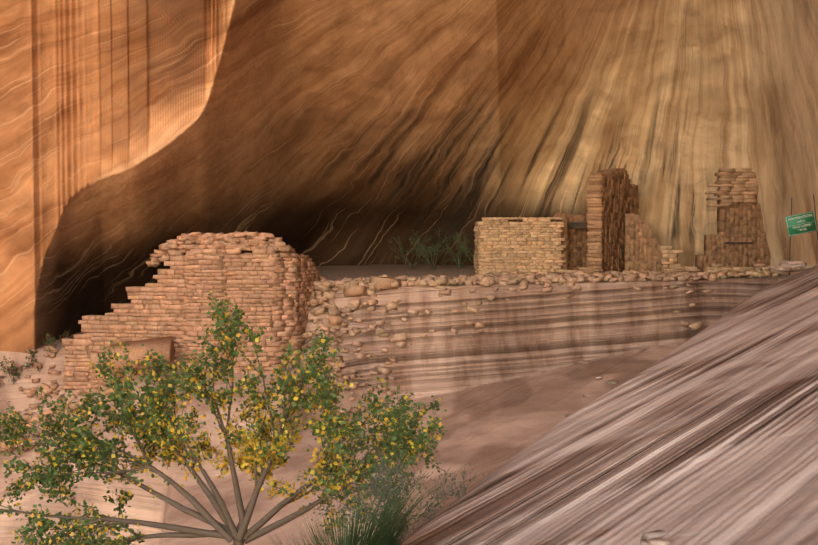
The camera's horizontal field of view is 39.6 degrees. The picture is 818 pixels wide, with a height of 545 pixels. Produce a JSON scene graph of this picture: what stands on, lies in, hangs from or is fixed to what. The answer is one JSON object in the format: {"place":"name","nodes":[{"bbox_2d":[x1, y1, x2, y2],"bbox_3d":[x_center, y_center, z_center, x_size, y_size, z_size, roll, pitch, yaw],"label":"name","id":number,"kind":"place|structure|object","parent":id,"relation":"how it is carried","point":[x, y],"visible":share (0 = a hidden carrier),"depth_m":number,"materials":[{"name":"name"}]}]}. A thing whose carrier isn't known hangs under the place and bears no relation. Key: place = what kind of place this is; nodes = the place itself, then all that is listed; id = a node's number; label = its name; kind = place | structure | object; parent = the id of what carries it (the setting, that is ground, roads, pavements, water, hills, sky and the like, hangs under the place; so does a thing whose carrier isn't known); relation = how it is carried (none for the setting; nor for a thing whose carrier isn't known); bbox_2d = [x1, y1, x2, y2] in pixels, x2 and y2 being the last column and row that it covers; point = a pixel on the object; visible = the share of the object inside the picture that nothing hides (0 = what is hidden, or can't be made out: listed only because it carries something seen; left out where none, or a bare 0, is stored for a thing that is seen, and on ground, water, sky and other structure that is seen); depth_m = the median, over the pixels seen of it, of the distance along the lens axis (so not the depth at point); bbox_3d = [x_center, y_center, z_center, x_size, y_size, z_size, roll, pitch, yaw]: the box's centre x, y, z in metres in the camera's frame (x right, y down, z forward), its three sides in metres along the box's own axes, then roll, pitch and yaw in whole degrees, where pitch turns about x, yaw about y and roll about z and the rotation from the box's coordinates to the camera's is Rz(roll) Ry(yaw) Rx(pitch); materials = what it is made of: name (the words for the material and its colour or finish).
{"place":"outdoors","nodes":[
{"label":"outdoors","id":0,"kind":"place"},
{"bbox_2d":[0,0,817,352],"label":"cliff","id":1,"kind":"structure","parent":0,"point":[134,134],"depth_m":35.87,"materials":[{"name":"brown stone"}]},
{"bbox_2d":[0,263,817,544],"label":"ground","id":2,"kind":"structure","parent":0,"point":[706,433],"depth_m":24.27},
{"bbox_2d":[0,291,447,544],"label":"tree","id":3,"kind":"object","parent":2,"relation":"on","point":[263,452],"depth_m":14.59,"materials":[{"name":"green plant"}]},
{"bbox_2d":[0,227,474,387],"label":"bushes","id":4,"kind":"object","parent":2,"relation":"on","point":[54,339],"depth_m":40.86,"materials":[{"name":"green plant"}]},
{"bbox_2d":[270,467,500,544],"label":"rush","id":5,"kind":"object","parent":2,"relation":"on","point":[382,535],"visible":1,"depth_m":8.85,"materials":[{"name":"green plant"}]},
{"bbox_2d":[0,168,779,451],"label":"ruin stones","id":6,"kind":"object","parent":2,"relation":"on","point":[204,246],"visible":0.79,"depth_m":32.39,"materials":[{"name":"brown stone"}]},
{"bbox_2d":[567,222,752,243],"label":"timbers","id":7,"kind":"object","parent":6,"relation":"attached to","point":[577,224],"visible":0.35,"depth_m":38.49,"materials":[{"name":"brown wood"}]},
{"bbox_2d":[309,449,490,543],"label":"shrub","id":8,"kind":"object","parent":2,"relation":"on","point":[403,481],"depth_m":11.68,"materials":[{"name":"green plant"}]},
{"bbox_2d":[66,168,770,389],"bbox_3d":[1.645,-0.087,35.888,23.906,6.762,5.218,0,1,-18],"label":"mortar","id":9,"kind":"object","parent":2,"relation":"on","point":[629,242],"depth_m":37.69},
{"bbox_2d":[565,260,814,544],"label":"rocks","id":10,"kind":"object","parent":2,"relation":"on","point":[651,538],"visible":0.75,"depth_m":26.45,"materials":[{"name":"stone"}]},
{"bbox_2d":[789,194,817,274],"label":"sign posts","id":11,"kind":"object","parent":2,"relation":"on","point":[816,224],"visible":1,"depth_m":26.88,"materials":[{"name":"brown wood"}]},
{"bbox_2d":[785,211,817,235],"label":"sign plate","id":12,"kind":"object","parent":11,"relation":"attached to","point":[811,224],"visible":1,"depth_m":26.83,"materials":[{"name":"green metal"}]},
{"bbox_2d":[786,211,816,235],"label":"sign border","id":13,"kind":"object","parent":12,"relation":"attached to","point":[803,223],"visible":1,"depth_m":26.83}
]}

